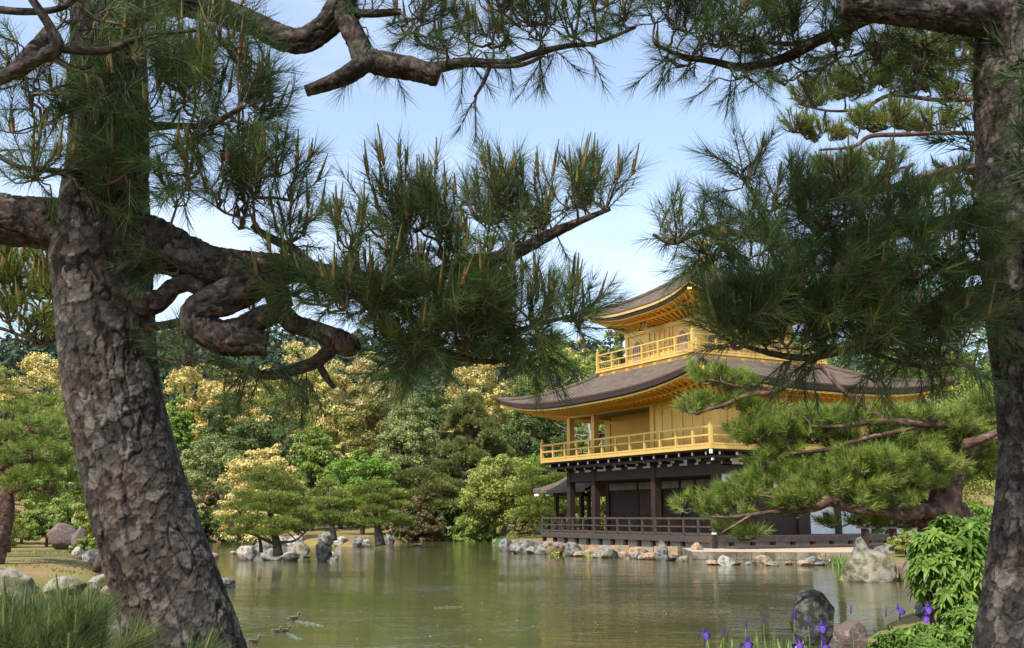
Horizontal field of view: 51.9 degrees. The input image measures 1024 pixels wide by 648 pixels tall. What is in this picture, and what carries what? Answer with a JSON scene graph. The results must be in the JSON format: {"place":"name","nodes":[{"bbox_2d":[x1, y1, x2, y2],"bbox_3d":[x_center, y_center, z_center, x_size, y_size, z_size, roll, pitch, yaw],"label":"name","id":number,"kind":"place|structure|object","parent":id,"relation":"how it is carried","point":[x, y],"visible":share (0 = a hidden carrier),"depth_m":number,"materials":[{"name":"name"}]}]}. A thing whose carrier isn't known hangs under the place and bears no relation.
{"place":"outdoors","nodes":[
{"label":"outdoors","id":0,"kind":"place"},
{"bbox_2d":[341,478,416,546],"bbox_3d":[-6.378,9.031,50.550,3.874,3.298,2.247,0,-10,0],"label":"garden pine","id":1,"kind":"object","parent":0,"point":[364,517],"visible":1,"depth_m":50.41,"materials":[{"name":"green plant"}]},
{"bbox_2d":[0,540,918,647],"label":"pond water","id":2,"kind":"structure","parent":0,"point":[353,598],"depth_m":19.25,"materials":[{"name":"green liquid"}]},
{"bbox_2d":[42,575,87,596],"bbox_3d":[-8.451,4.972,19.888,0.814,0.430,0.639,4,-11,-19],"label":"rock","id":3,"kind":"object","parent":2,"relation":"on","point":[69,579],"visible":0.63,"depth_m":19.78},
{"bbox_2d":[236,546,257,559],"bbox_3d":[-9.228,8.002,36.591,0.727,0.583,0.639,0,-10,0],"label":"rock","id":4,"kind":"object","parent":2,"relation":"on","point":[246,552],"visible":0.94,"depth_m":36.38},
{"bbox_2d":[260,548,281,559],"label":"rock","id":5,"kind":"object","parent":2,"relation":"in","point":[267,554],"visible":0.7,"depth_m":36.34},
{"bbox_2d":[281,552,299,559],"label":"rock","id":6,"kind":"object","parent":2,"relation":"on","point":[290,556],"visible":0.88,"depth_m":36.32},
{"bbox_2d":[289,542,309,553],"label":"rock","id":7,"kind":"object","parent":2,"relation":"in","point":[301,548],"visible":0.75,"depth_m":42.04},
{"bbox_2d":[315,543,331,560],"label":"rock","id":8,"kind":"object","parent":2,"relation":"in","point":[323,552],"visible":0.91,"depth_m":35.68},
{"bbox_2d":[498,538,511,550],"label":"rock","id":9,"kind":"object","parent":2,"relation":"on","point":[504,544],"visible":0.66,"depth_m":46.10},
{"bbox_2d":[508,539,537,553],"bbox_3d":[0.516,9.241,43.446,1.348,0.690,1.033,4,-11,-21],"label":"rock","id":10,"kind":"object","parent":2,"relation":"in","point":[520,546],"visible":0.69,"depth_m":43.08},
{"bbox_2d":[533,541,548,553],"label":"rock","id":11,"kind":"object","parent":2,"relation":"in","point":[538,548],"visible":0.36,"depth_m":42.10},
{"bbox_2d":[544,541,565,554],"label":"rock","id":12,"kind":"object","parent":2,"relation":"in","point":[551,546],"visible":0.71,"depth_m":41.15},
{"bbox_2d":[564,542,581,555],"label":"rock","id":13,"kind":"object","parent":2,"relation":"on","point":[571,548],"visible":0.81,"depth_m":40.26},
{"bbox_2d":[510,539,684,556],"bbox_3d":[2.501,9.411,43.538,1.614,0.729,13.795,5,-12,-26],"label":"pond edging","id":14,"kind":"object","parent":2,"relation":"in","point":[674,550],"visible":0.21,"depth_m":39.71,"materials":[{"name":"beige stone"}]},
{"bbox_2d":[656,540,668,560],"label":"rock","id":15,"kind":"object","parent":2,"relation":"in","point":[662,552],"visible":0.84,"depth_m":35.67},
{"bbox_2d":[718,555,736,565],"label":"rock","id":16,"kind":"object","parent":2,"relation":"in","point":[724,560],"visible":0.91,"depth_m":32.56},
{"bbox_2d":[753,555,774,565],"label":"rock","id":17,"kind":"object","parent":2,"relation":"on","point":[761,559],"visible":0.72,"depth_m":32.57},
{"bbox_2d":[790,589,834,644],"bbox_3d":[3.583,3.561,12.607,0.543,0.742,0.407,0,-10,0],"label":"rock","id":18,"kind":"object","parent":2,"relation":"in","point":[816,606],"visible":0.9,"depth_m":12.47,"materials":[{"name":"stone"}]},
{"bbox_2d":[823,553,908,567],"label":"quay weeds","id":19,"kind":"object","parent":2,"relation":"on","point":[840,563],"visible":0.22,"depth_m":31.71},
{"bbox_2d":[842,549,896,582],"bbox_3d":[8.370,5.733,24.620,1.261,0.901,0.914,0,-10,0],"label":"rock","id":20,"kind":"object","parent":2,"relation":"in","point":[869,566],"visible":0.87,"depth_m":24.31,"materials":[{"name":"stone"}]},
{"bbox_2d":[0,344,986,476],"bbox_3d":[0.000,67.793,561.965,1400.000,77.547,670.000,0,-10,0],"label":"wooded hill","id":21,"kind":"structure","parent":0,"point":[248,360],"depth_m":362.75,"materials":[{"name":"green plant"}]},
{"bbox_2d":[0,324,991,432],"bbox_3d":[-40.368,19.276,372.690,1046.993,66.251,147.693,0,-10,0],"label":"forest","id":22,"kind":"object","parent":21,"relation":"on","point":[10,348],"visible":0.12,"depth_m":376.45,"materials":[{"name":"plant"}]},
{"bbox_2d":[0,0,987,366],"label":"sky","id":23,"kind":"structure","parent":0,"point":[607,239],"materials":[{"name":"blue"}]},
{"bbox_2d":[0,479,994,647],"bbox_3d":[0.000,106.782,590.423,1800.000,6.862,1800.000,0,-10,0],"label":"ground","id":24,"kind":"structure","parent":0,"point":[909,618],"depth_m":29.59,"materials":[{"name":"plant"}]},
{"bbox_2d":[0,363,28,465],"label":"broadleaf tree","id":25,"kind":"object","parent":24,"relation":"on","point":[6,385],"visible":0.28,"depth_m":83.81,"materials":[{"name":"yellow plant"}]},
{"bbox_2d":[7,521,28,552],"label":"pine sapling","id":26,"kind":"object","parent":24,"relation":"on","point":[15,533],"visible":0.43,"depth_m":26.92,"materials":[{"name":"green plant"}]},
{"bbox_2d":[10,517,25,546],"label":"shrub","id":27,"kind":"object","parent":24,"relation":"on","point":[19,522],"visible":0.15,"depth_m":35.66,"materials":[{"name":"green plant"}]},
{"bbox_2d":[0,567,36,595],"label":"rock","id":28,"kind":"object","parent":24,"relation":"on","point":[13,572],"visible":0.49,"depth_m":20.26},
{"bbox_2d":[0,245,55,348],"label":"pine tree","id":29,"kind":"object","parent":24,"relation":"on","point":[13,264],"visible":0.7,"depth_m":5.36,"materials":[{"name":"green plant"}]},
{"bbox_2d":[14,499,53,543],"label":"shrub","id":30,"kind":"object","parent":24,"relation":"on","point":[28,505],"visible":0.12,"depth_m":39.18,"materials":[{"name":"green plant"}]},
{"bbox_2d":[3,421,72,518],"bbox_3d":[-26.084,8.338,55.709,6.898,6.428,6.144,0,-10,0],"label":"evergreen tree","id":31,"kind":"object","parent":24,"relation":"on","point":[21,495],"visible":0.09,"depth_m":55.35,"materials":[{"name":"green plant"}]},
{"bbox_2d":[0,390,79,564],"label":"garden pine","id":32,"kind":"object","parent":24,"relation":"on","point":[9,430],"visible":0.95,"depth_m":23.97,"materials":[{"name":"green plant"}]},
{"bbox_2d":[7,351,74,465],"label":"blossom tree","id":33,"kind":"object","parent":24,"relation":"on","point":[40,373],"visible":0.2,"depth_m":87.48,"materials":[{"name":"yellow plant"}]},
{"bbox_2d":[22,504,74,546],"bbox_3d":[-15.994,7.095,36.261,1.873,1.782,1.660,0,-10,0],"label":"shrub","id":34,"kind":"object","parent":24,"relation":"on","point":[36,530],"visible":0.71,"depth_m":36.05,"materials":[{"name":"green plant"}]},
{"bbox_2d":[3,550,99,574],"bbox_3d":[-12.958,6.153,27.327,8.157,0.492,17.055,0,-10,0],"label":"bank moss","id":35,"kind":"object","parent":24,"relation":"on","point":[50,552],"visible":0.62,"depth_m":24.18,"materials":[{"name":"green plant"}]},
{"bbox_2d":[22,446,83,520],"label":"evergreen tree","id":36,"kind":"object","parent":24,"relation":"on","point":[75,494],"visible":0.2,"depth_m":50.59,"materials":[{"name":"green plant"}]},
{"bbox_2d":[46,523,75,549],"bbox_3d":[-14.223,6.755,33.298,0.883,0.910,0.733,0,-10,0],"label":"rock","id":37,"kind":"object","parent":24,"relation":"on","point":[59,535],"visible":0.78,"depth_m":33.06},
{"bbox_2d":[40,497,87,536],"bbox_3d":[-17.424,7.817,41.258,2.576,2.057,2.160,0,-10,0],"label":"shrub","id":38,"kind":"object","parent":24,"relation":"on","point":[57,501],"visible":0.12,"depth_m":41.05,"materials":[{"name":"green plant"}]},
{"bbox_2d":[71,546,83,559],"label":"rock","id":39,"kind":"object","parent":24,"relation":"on","point":[77,552],"visible":0.84,"depth_m":27.30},
{"bbox_2d":[71,526,85,545],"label":"rock","id":40,"kind":"object","parent":24,"relation":"on","point":[80,533],"visible":0.63,"depth_m":32.73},
{"bbox_2d":[67,537,96,552],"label":"shrub","id":41,"kind":"object","parent":24,"relation":"on","point":[84,543],"visible":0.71,"depth_m":27.79,"materials":[{"name":"green plant"}]},
{"bbox_2d":[72,502,94,538],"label":"shrub","id":42,"kind":"object","parent":24,"relation":"on","point":[86,525],"visible":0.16,"depth_m":38.78,"materials":[{"name":"green plant"}]},
{"bbox_2d":[82,549,97,563],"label":"rock","id":43,"kind":"object","parent":24,"relation":"on","point":[89,556],"visible":0.88,"depth_m":26.28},
{"bbox_2d":[81,497,101,572],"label":"garden pine","id":44,"kind":"object","parent":24,"relation":"on","point":[97,568],"visible":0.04,"depth_m":23.33,"materials":[{"name":"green plant"}]},
{"bbox_2d":[88,574,106,589],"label":"rock","id":45,"kind":"object","parent":24,"relation":"on","point":[101,579],"visible":0.37,"depth_m":20.10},
{"bbox_2d":[0,564,238,647],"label":"young pine","id":46,"kind":"object","parent":24,"relation":"on","point":[61,624],"visible":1,"depth_m":3.29,"materials":[{"name":"green plant"}]},
{"bbox_2d":[166,391,196,484],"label":"broadleaf tree","id":47,"kind":"object","parent":24,"relation":"on","point":[184,436],"visible":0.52,"depth_m":77.73,"materials":[{"name":"green plant"}]},
{"bbox_2d":[163,363,228,494],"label":"blossom tree","id":48,"kind":"object","parent":24,"relation":"on","point":[181,381],"visible":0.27,"depth_m":91.66,"materials":[{"name":"yellow plant"}]},
{"bbox_2d":[186,477,218,532],"bbox_3d":[-19.280,11.080,63.023,3.678,4.181,3.323,0,-10,0],"label":"shrub","id":49,"kind":"object","parent":24,"relation":"on","point":[207,502],"visible":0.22,"depth_m":63.00,"materials":[{"name":"green plant"}]},
{"bbox_2d":[180,433,245,516],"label":"broadleaf tree","id":50,"kind":"object","parent":24,"relation":"on","point":[211,459],"visible":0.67,"depth_m":70.66,"materials":[{"name":"green plant"}]},
{"bbox_2d":[192,392,246,509],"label":"evergreen tree","id":51,"kind":"object","parent":24,"relation":"on","point":[218,428],"visible":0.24,"depth_m":83.48,"materials":[{"name":"green plant"}]},
{"bbox_2d":[200,372,260,450],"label":"blossom tree","id":52,"kind":"object","parent":24,"relation":"on","point":[251,412],"visible":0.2,"depth_m":88.55,"materials":[{"name":"yellow plant"}]},
{"bbox_2d":[204,506,262,541],"bbox_3d":[-16.890,12.364,62.938,3.299,3.704,3.796,8,-13,-38],"label":"shrub","id":53,"kind":"object","parent":24,"relation":"on","point":[213,527],"visible":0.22,"depth_m":61.94,"materials":[{"name":"green plant"}]},
{"bbox_2d":[210,447,306,544],"bbox_3d":[-13.538,9.877,57.121,5.053,6.506,4.527,0,-10,0],"label":"blossom tree","id":54,"kind":"object","parent":24,"relation":"on","point":[246,465],"visible":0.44,"depth_m":56.80,"materials":[{"name":"yellow plant"}]},
{"bbox_2d":[224,406,296,486],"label":"evergreen tree","id":55,"kind":"object","parent":24,"relation":"on","point":[264,431],"visible":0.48,"depth_m":79.33,"materials":[{"name":"green plant"}]},
{"bbox_2d":[216,463,320,556],"bbox_3d":[-7.957,6.032,34.380,3.300,3.082,2.306,-5,-12,26],"label":"garden pine","id":56,"kind":"object","parent":24,"relation":"on","point":[269,481],"visible":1,"depth_m":34.06,"materials":[{"name":"green plant"}]},
{"bbox_2d":[263,424,304,473],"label":"evergreen tree","id":57,"kind":"object","parent":24,"relation":"on","point":[290,457],"visible":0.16,"depth_m":75.26,"materials":[{"name":"green plant"}]},
{"bbox_2d":[239,339,351,472],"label":"blossom tree","id":58,"kind":"object","parent":24,"relation":"on","point":[334,405],"visible":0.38,"depth_m":92.21,"materials":[{"name":"yellow plant"}]},
{"bbox_2d":[287,425,334,530],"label":"broadleaf tree","id":59,"kind":"object","parent":24,"relation":"on","point":[316,462],"visible":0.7,"depth_m":72.03,"materials":[{"name":"green plant"}]},
{"bbox_2d":[318,533,331,545],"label":"rock","id":60,"kind":"object","parent":24,"relation":"on","point":[324,538],"visible":0.78,"depth_m":54.18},
{"bbox_2d":[302,478,355,540],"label":"garden pine","id":61,"kind":"object","parent":24,"relation":"on","point":[332,514],"visible":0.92,"depth_m":50.03,"materials":[{"name":"green plant"}]},
{"bbox_2d":[0,0,669,647],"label":"pine tree","id":62,"kind":"object","parent":24,"relation":"on","point":[104,238],"visible":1,"depth_m":3.90,"materials":[{"name":"green plant"}]},
{"bbox_2d":[327,442,358,528],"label":"broadleaf tree","id":63,"kind":"object","parent":24,"relation":"on","point":[343,453],"visible":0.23,"depth_m":74.21,"materials":[{"name":"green plant"}]},
{"bbox_2d":[319,351,397,475],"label":"blossom tree","id":64,"kind":"object","parent":24,"relation":"on","point":[346,388],"visible":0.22,"depth_m":95.16,"materials":[{"name":"yellow plant"}]},
{"bbox_2d":[322,446,399,534],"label":"broadleaf tree","id":65,"kind":"object","parent":24,"relation":"on","point":[370,466],"visible":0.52,"depth_m":65.87,"materials":[{"name":"green plant"}]},
{"bbox_2d":[337,377,431,476],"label":"broadleaf tree","id":66,"kind":"object","parent":24,"relation":"on","point":[369,419],"visible":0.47,"depth_m":88.72,"materials":[{"name":"green plant"}]},
{"bbox_2d":[381,522,421,539],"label":"shrub","id":67,"kind":"object","parent":24,"relation":"on","point":[403,531],"visible":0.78,"depth_m":60.47,"materials":[{"name":"green plant"}]},
{"bbox_2d":[372,392,446,492],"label":"broadleaf tree","id":68,"kind":"object","parent":24,"relation":"on","point":[402,437],"visible":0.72,"depth_m":77.18,"materials":[{"name":"green plant"}]},
{"bbox_2d":[391,495,445,540],"bbox_3d":[-5.769,12.322,64.862,3.467,3.606,2.882,0,-10,0],"label":"shrub","id":69,"kind":"object","parent":24,"relation":"on","point":[432,527],"visible":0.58,"depth_m":64.22,"materials":[{"name":"green plant"}]},
{"bbox_2d":[391,466,461,531],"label":"conifer tree","id":70,"kind":"object","parent":24,"relation":"on","point":[407,478],"visible":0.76,"depth_m":66.47,"materials":[{"name":"green plant"}]},
{"bbox_2d":[412,386,475,494],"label":"evergreen tree","id":71,"kind":"object","parent":24,"relation":"on","point":[436,420],"visible":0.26,"depth_m":83.23,"materials":[{"name":"green plant"}]},
{"bbox_2d":[430,493,479,540],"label":"shrub","id":72,"kind":"object","parent":24,"relation":"on","point":[450,514],"visible":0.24,"depth_m":66.06,"materials":[{"name":"green plant"}]},
{"bbox_2d":[447,512,501,541],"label":"shrub","id":73,"kind":"object","parent":24,"relation":"on","point":[470,534],"visible":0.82,"depth_m":63.55,"materials":[{"name":"green plant"}]},
{"bbox_2d":[417,391,545,529],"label":"conifer tree","id":74,"kind":"object","parent":24,"relation":"on","point":[488,429],"visible":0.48,"depth_m":70.75,"materials":[{"name":"green plant"}]},
{"bbox_2d":[440,358,522,464],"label":"blossom tree","id":75,"kind":"object","parent":24,"relation":"on","point":[489,403],"visible":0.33,"depth_m":96.30,"materials":[{"name":"yellow plant"}]},
{"bbox_2d":[456,453,547,537],"bbox_3d":[-0.536,10.692,62.927,5.578,5.908,4.681,5,-11,-24],"label":"broadleaf tree","id":76,"kind":"object","parent":24,"relation":"on","point":[490,491],"visible":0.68,"depth_m":62.47,"materials":[{"name":"green plant"}]},
{"bbox_2d":[496,515,539,537],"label":"shrub","id":77,"kind":"object","parent":24,"relation":"on","point":[528,528],"visible":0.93,"depth_m":58.59,"materials":[{"name":"green plant"}]},
{"bbox_2d":[490,376,564,520],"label":"evergreen tree","id":78,"kind":"object","parent":24,"relation":"on","point":[528,424],"visible":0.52,"depth_m":81.25,"materials":[{"name":"green plant"}]},
{"bbox_2d":[505,458,585,531],"bbox_3d":[1.979,9.515,57.156,4.984,4.620,2.886,0,-10,0],"label":"garden pine","id":79,"kind":"object","parent":24,"relation":"on","point":[549,479],"visible":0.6,"depth_m":56.97,"materials":[{"name":"green plant"}]},
{"bbox_2d":[499,328,600,470],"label":"evergreen tree","id":80,"kind":"object","parent":24,"relation":"on","point":[555,423],"visible":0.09,"depth_m":88.01,"materials":[{"name":"green plant"}]},
{"bbox_2d":[522,453,585,531],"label":"broadleaf tree","id":81,"kind":"object","parent":24,"relation":"on","point":[533,463],"visible":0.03,"depth_m":67.34,"materials":[{"name":"green plant"}]},
{"bbox_2d":[557,421,604,456],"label":"evergreen tree","id":82,"kind":"object","parent":24,"relation":"on","point":[601,428],"visible":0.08,"depth_m":83.27,"materials":[{"name":"green plant"}]},
{"bbox_2d":[563,337,604,451],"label":"blossom tree","id":83,"kind":"object","parent":24,"relation":"on","point":[583,360],"visible":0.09,"depth_m":96.83,"materials":[{"name":"yellow plant"}]},
{"bbox_2d":[575,491,605,528],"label":"shrub","id":84,"kind":"object","parent":24,"relation":"on","point":[602,501],"visible":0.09,"depth_m":56.43,"materials":[{"name":"green plant"}]},
{"bbox_2d":[595,330,624,436],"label":"evergreen tree","id":85,"kind":"object","parent":24,"relation":"on","point":[617,337],"visible":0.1,"depth_m":99.64,"materials":[{"name":"green plant"}]},
{"bbox_2d":[682,547,872,563],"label":"stone quay","id":86,"kind":"structure","parent":24,"relation":"on","point":[781,556],"depth_m":33.87,"materials":[{"name":"stone"}]},
{"bbox_2d":[498,235,954,548],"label":"golden pavilion","id":87,"kind":"structure","parent":86,"relation":"on","point":[649,460],"depth_m":43.12,"materials":[{"name":"gold paint"}]},
{"bbox_2d":[632,339,643,362],"bbox_3d":[5.581,1.232,46.798,0.086,1.112,0.880,5,-12,-27],"label":"bell window","id":88,"kind":"structure","parent":87,"relation":"in","point":[635,350],"depth_m":46.79,"materials":[{"name":"beige metal"}]},
{"bbox_2d":[648,327,669,359],"bbox_3d":[6.346,0.882,45.377,0.097,1.270,1.540,5,-12,-27],"label":"panelled door","id":89,"kind":"structure","parent":87,"relation":"in","point":[664,333],"depth_m":45.36,"materials":[{"name":"gold metal"}]},
{"bbox_2d":[676,328,689,352],"bbox_3d":[7.123,0.708,43.928,0.086,1.112,0.880,5,-12,-27],"label":"bell window","id":90,"kind":"structure","parent":87,"relation":"in","point":[679,340],"depth_m":43.90,"materials":[{"name":"beige metal"}]},
{"bbox_2d":[611,0,1023,647],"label":"pine tree","id":91,"kind":"object","parent":24,"relation":"on","point":[853,280],"visible":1,"depth_m":3.86,"materials":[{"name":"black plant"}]},
{"bbox_2d":[814,620,830,647],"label":"iris","id":92,"kind":"object","parent":24,"relation":"on","point":[822,628],"visible":1,"depth_m":7.90,"materials":[{"name":"purple plant"}]},
{"bbox_2d":[666,355,997,541],"bbox_3d":[4.114,1.987,12.306,4.614,3.355,1.600,2,-11,-10],"label":"garden pine","id":93,"kind":"object","parent":24,"relation":"on","point":[846,474],"visible":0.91,"depth_m":12.26,"materials":[{"name":"green plant"}]},
{"bbox_2d":[833,618,867,647],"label":"rock","id":94,"kind":"object","parent":24,"relation":"on","point":[842,635],"visible":0.95,"depth_m":11.62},
{"bbox_2d":[851,537,868,555],"bbox_3d":[10.893,7.186,32.792,0.634,1.092,0.474,0,-10,0],"label":"rock","id":95,"kind":"object","parent":24,"relation":"on","point":[860,544],"visible":0.34,"depth_m":32.71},
{"bbox_2d":[773,27,975,200],"bbox_3d":[4.270,-0.555,9.921,3.662,7.499,1.378,0,-10,0],"label":"pine tree","id":96,"kind":"object","parent":24,"relation":"on","point":[879,120],"visible":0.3,"depth_m":9.94,"materials":[{"name":"green plant"}]},
{"bbox_2d":[856,526,919,546],"bbox_3d":[13.499,7.566,37.247,2.400,0.798,0.600,0,-10,0],"label":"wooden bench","id":97,"kind":"object","parent":24,"relation":"on","point":[865,533],"visible":0.41,"depth_m":37.06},
{"bbox_2d":[884,533,914,555],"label":"shrub","id":98,"kind":"object","parent":24,"relation":"on","point":[894,542],"visible":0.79,"depth_m":30.25,"materials":[{"name":"yellow plant"}]},
{"bbox_2d":[898,562,911,580],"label":"rock","id":99,"kind":"object","parent":24,"relation":"on","point":[900,570],"visible":0.22,"depth_m":24.66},
{"bbox_2d":[865,622,973,647],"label":"leafy shrub","id":100,"kind":"object","parent":24,"relation":"on","point":[919,635],"visible":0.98,"depth_m":7.39,"materials":[{"name":"green plant"}]},
{"bbox_2d":[914,601,937,622],"bbox_3d":[3.438,2.355,8.619,0.228,0.186,0.263,-9,-14,40],"label":"rock","id":101,"kind":"object","parent":24,"relation":"on","point":[917,610],"visible":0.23,"depth_m":8.58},
{"bbox_2d":[920,602,933,622],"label":"iris","id":102,"kind":"object","parent":24,"relation":"on","point":[928,611],"visible":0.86,"depth_m":8.12,"materials":[{"name":"purple plant"}]},
{"bbox_2d":[871,330,995,478],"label":"evergreen tree","id":103,"kind":"object","parent":24,"relation":"on","point":[941,403],"visible":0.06,"depth_m":81.80,"materials":[{"name":"green plant"}]},
{"bbox_2d":[901,512,989,628],"bbox_3d":[3.532,2.141,8.362,0.839,1.278,0.719,0,-10,0],"label":"leafy shrub","id":104,"kind":"object","parent":24,"relation":"on","point":[946,569],"visible":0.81,"depth_m":8.20,"materials":[{"name":"green plant"}]},
{"bbox_2d":[912,447,995,506],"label":"broadleaf tree","id":105,"kind":"object","parent":24,"relation":"on","point":[974,488],"visible":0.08,"depth_m":60.23,"materials":[{"name":"green plant"}]},
{"bbox_2d":[940,600,978,644],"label":"leafy shrub","id":106,"kind":"object","parent":24,"relation":"on","point":[963,619],"visible":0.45,"depth_m":7.67,"materials":[{"name":"green plant"}]},
{"bbox_2d":[931,516,990,603],"bbox_3d":[3.801,2.213,8.748,0.673,1.213,0.594,5,-11,-24],"label":"leafy shrub","id":107,"kind":"object","parent":24,"relation":"on","point":[978,525],"visible":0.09,"depth_m":8.71,"materials":[{"name":"green plant"}]},
{"bbox_2d":[945,323,996,448],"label":"evergreen tree","id":108,"kind":"object","parent":24,"relation":"on","point":[966,379],"visible":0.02,"depth_m":79.32,"materials":[{"name":"green plant"}]},
{"bbox_2d":[962,498,992,526],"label":"shrub","id":109,"kind":"object","parent":24,"relation":"on","point":[984,514],"visible":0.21,"depth_m":34.88,"materials":[{"name":"green plant"}]},
{"bbox_2d":[706,629,875,647],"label":"bank grass","id":110,"kind":"structure","parent":0,"point":[756,639],"depth_m":12.15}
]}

